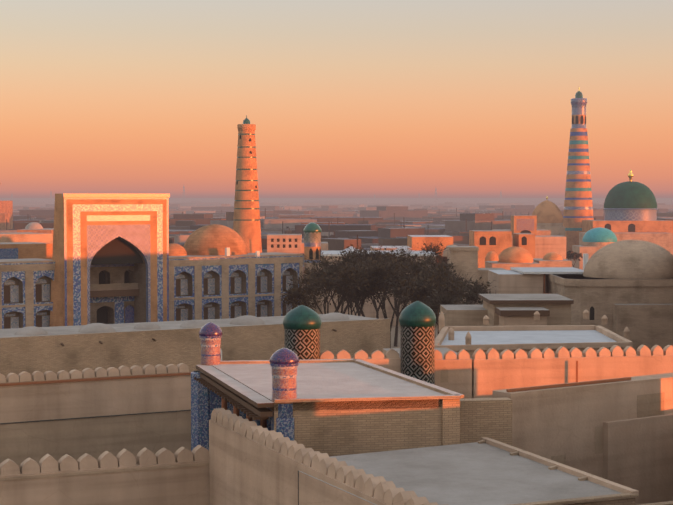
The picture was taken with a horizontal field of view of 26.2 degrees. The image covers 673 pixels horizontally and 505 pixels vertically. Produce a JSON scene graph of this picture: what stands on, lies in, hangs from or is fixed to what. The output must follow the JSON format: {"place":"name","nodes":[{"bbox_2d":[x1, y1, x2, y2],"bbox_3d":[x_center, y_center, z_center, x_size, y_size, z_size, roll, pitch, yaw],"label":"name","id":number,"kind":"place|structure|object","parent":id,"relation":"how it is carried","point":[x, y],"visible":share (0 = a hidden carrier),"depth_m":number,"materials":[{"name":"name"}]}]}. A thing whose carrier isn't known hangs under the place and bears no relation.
{"place":"outdoors","nodes":[
{"label":"outdoors","id":0,"kind":"place"},
{"bbox_2d":[0,232,52,259],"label":"building","id":1,"kind":"structure","parent":0,"point":[22,245],"depth_m":159.64,"materials":[{"name":"orange brick"}]},
{"bbox_2d":[0,363,190,468],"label":"crenellated wall","id":2,"kind":"structure","parent":0,"point":[72,417],"depth_m":59.47,"materials":[{"name":"paint"}]},
{"bbox_2d":[0,445,208,504],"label":"crenellated wall","id":3,"kind":"structure","parent":0,"point":[163,476],"depth_m":48.45,"materials":[{"name":"paint"}]},
{"bbox_2d":[0,313,389,383],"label":"wall","id":4,"kind":"structure","parent":0,"point":[54,349],"depth_m":98.82,"materials":[{"name":"beige brick"}]},
{"bbox_2d":[0,198,672,347],"bbox_3d":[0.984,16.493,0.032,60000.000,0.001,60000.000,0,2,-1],"label":"ground","id":5,"kind":"structure","parent":0,"point":[399,333],"depth_m":19766.97,"materials":[{"name":"brown soil"}]},
{"bbox_2d":[0,183,53,233],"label":"domed building","id":6,"kind":"structure","parent":5,"relation":"on","point":[6,209],"depth_m":451.62,"materials":[{"name":"brick"}]},
{"bbox_2d":[0,193,302,328],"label":"madrasa","id":7,"kind":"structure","parent":5,"relation":"on","point":[112,261],"depth_m":149.36,"materials":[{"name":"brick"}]},
{"bbox_2d":[169,224,259,256],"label":"madrasah domes","id":8,"kind":"structure","parent":7,"relation":"on","point":[214,239],"depth_m":158.72,"materials":[{"name":"beige brick"}]},
{"bbox_2d":[233,115,261,252],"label":"minaret","id":9,"kind":"object","parent":5,"relation":"on","point":[246,224],"visible":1,"depth_m":247.20,"materials":[{"name":"orange brick"}]},
{"bbox_2d":[283,305,321,359],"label":"gate tower","id":10,"kind":"structure","parent":5,"relation":"on","point":[302,324],"depth_m":60.91,"materials":[{"name":"tile"}]},
{"bbox_2d":[303,222,321,313],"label":"corner tower","id":11,"kind":"structure","parent":5,"relation":"on","point":[312,237],"depth_m":161.50,"materials":[{"name":"brick"}]},
{"bbox_2d":[279,257,372,313],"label":"tree","id":12,"kind":"object","parent":5,"relation":"on","point":[345,274],"visible":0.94,"depth_m":134.28,"materials":[{"name":"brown plant"}]},
{"bbox_2d":[191,322,463,456],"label":"flat-roofed building","id":13,"kind":"structure","parent":5,"relation":"on","point":[334,407],"depth_m":47.12,"materials":[{"name":"brown"}]},
{"bbox_2d":[209,408,447,504],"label":"crenellated wall","id":14,"kind":"structure","parent":5,"relation":"on","point":[251,463],"depth_m":43.41,"materials":[{"name":"paint"}]},
{"bbox_2d":[302,251,356,313],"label":"tree","id":15,"kind":"object","parent":5,"relation":"on","point":[325,265],"visible":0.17,"depth_m":147.43,"materials":[{"name":"green plant"}]},
{"bbox_2d":[0,198,672,291],"bbox_3d":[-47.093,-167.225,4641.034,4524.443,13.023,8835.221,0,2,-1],"label":"town","id":16,"kind":"object","parent":5,"relation":"on","point":[366,224],"visible":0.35,"depth_m":702.56,"materials":[{"name":"brown brick"}]},
{"bbox_2d":[300,253,374,313],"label":"tree","id":17,"kind":"object","parent":5,"relation":"on","point":[345,309],"visible":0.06,"depth_m":153.64,"materials":[{"name":"green plant"}]},
{"bbox_2d":[319,251,377,315],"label":"tree","id":18,"kind":"object","parent":5,"relation":"on","point":[350,261],"visible":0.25,"depth_m":140.67,"materials":[{"name":"green plant"}]},
{"bbox_2d":[334,262,387,316],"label":"tree","id":19,"kind":"object","parent":5,"relation":"on","point":[361,311],"visible":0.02,"depth_m":145.65,"materials":[{"name":"green plant"}]},
{"bbox_2d":[335,244,389,315],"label":"tree","id":20,"kind":"object","parent":5,"relation":"on","point":[362,257],"visible":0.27,"depth_m":159.69,"materials":[{"name":"green plant"}]},
{"bbox_2d":[349,245,413,318],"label":"tree","id":21,"kind":"object","parent":5,"relation":"on","point":[376,308],"visible":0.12,"depth_m":165.15,"materials":[{"name":"green plant"}]},
{"bbox_2d":[353,254,418,347],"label":"tree","id":22,"kind":"object","parent":5,"relation":"on","point":[379,276],"visible":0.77,"depth_m":141.13,"materials":[{"name":"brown plant"}]},
{"bbox_2d":[369,250,429,345],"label":"tree","id":23,"kind":"object","parent":5,"relation":"on","point":[397,313],"visible":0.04,"depth_m":159.71,"materials":[{"name":"green plant"}]},
{"bbox_2d":[368,241,447,306],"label":"tree","id":24,"kind":"object","parent":5,"relation":"on","point":[431,249],"visible":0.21,"depth_m":151.36,"materials":[{"name":"green plant"}]},
{"bbox_2d":[380,272,451,310],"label":"tree","id":25,"kind":"object","parent":5,"relation":"on","point":[396,287],"visible":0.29,"depth_m":137.65,"materials":[{"name":"green plant"}]},
{"bbox_2d":[399,301,435,384],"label":"gate tower","id":26,"kind":"structure","parent":5,"relation":"on","point":[417,320],"depth_m":61.04,"materials":[{"name":"tile"}]},
{"bbox_2d":[267,215,588,328],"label":"buildings","id":27,"kind":"structure","parent":5,"relation":"on","point":[519,260],"depth_m":184.25,"materials":[{"name":"paint"}]},
{"bbox_2d":[393,264,467,303],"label":"tree","id":28,"kind":"object","parent":5,"relation":"on","point":[440,281],"visible":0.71,"depth_m":131.62,"materials":[{"name":"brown plant"}]},
{"bbox_2d":[391,245,473,317],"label":"tree","id":29,"kind":"object","parent":5,"relation":"on","point":[429,267],"visible":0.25,"depth_m":145.37,"materials":[{"name":"green plant"}]},
{"bbox_2d":[419,242,446,267],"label":"tree","id":30,"kind":"object","parent":5,"relation":"on","point":[442,259],"visible":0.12,"depth_m":195.52,"materials":[{"name":"green plant"}]},
{"bbox_2d":[407,265,495,324],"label":"tree","id":31,"kind":"object","parent":5,"relation":"on","point":[484,289],"visible":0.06,"depth_m":139.77,"materials":[{"name":"green plant"}]},
{"bbox_2d":[418,276,495,336],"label":"tree","id":32,"kind":"object","parent":5,"relation":"on","point":[434,304],"visible":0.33,"depth_m":126.23,"materials":[{"name":"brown plant"}]},
{"bbox_2d":[320,345,672,398],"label":"crenellated wall","id":33,"kind":"structure","parent":5,"relation":"on","point":[480,373],"depth_m":63.59,"materials":[{"name":"paint"}]},
{"bbox_2d":[460,373,672,504],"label":"wall","id":34,"kind":"structure","parent":5,"relation":"on","point":[618,430],"depth_m":54.20,"materials":[{"name":"paint"}]},
{"bbox_2d":[566,250,582,266],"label":"tree","id":35,"kind":"object","parent":5,"relation":"on","point":[571,254],"visible":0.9,"depth_m":300.99,"materials":[{"name":"brown plant"}]},
{"bbox_2d":[563,88,593,251],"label":"minaret","id":36,"kind":"object","parent":5,"relation":"on","point":[578,206],"visible":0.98,"depth_m":397.41,"materials":[{"name":"beige brick"}]},
{"bbox_2d":[545,240,672,350],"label":"domed building","id":37,"kind":"structure","parent":5,"relation":"on","point":[622,285],"depth_m":140.20,"materials":[{"name":"paint"}]},
{"bbox_2d":[579,169,672,254],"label":"domed mausoleum","id":38,"kind":"structure","parent":5,"relation":"on","point":[630,208],"depth_m":374.05,"materials":[{"name":"tile"}]},
{"bbox_2d":[0,0,672,197],"label":"sky","id":39,"kind":"structure","parent":0,"point":[343,98],"materials":[{"name":"orange"}]},
{"bbox_2d":[330,437,672,504],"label":"roof terrace","id":40,"kind":"structure","parent":0,"point":[486,471],"depth_m":40.70,"materials":[{"name":"mud plaster"},{"name":"clay"}]},
{"bbox_2d":[435,309,632,357],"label":"white roof house","id":41,"kind":"structure","parent":0,"point":[470,340],"depth_m":76.87,"materials":[{"name":"paint"}]},
{"bbox_2d":[532,196,565,236],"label":"dome","id":42,"kind":"structure","parent":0,"point":[547,213],"depth_m":386.74,"materials":[{"name":"brick"}]},
{"bbox_2d":[572,227,616,269],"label":"domed building","id":43,"kind":"structure","parent":0,"point":[594,240],"depth_m":327.40,"materials":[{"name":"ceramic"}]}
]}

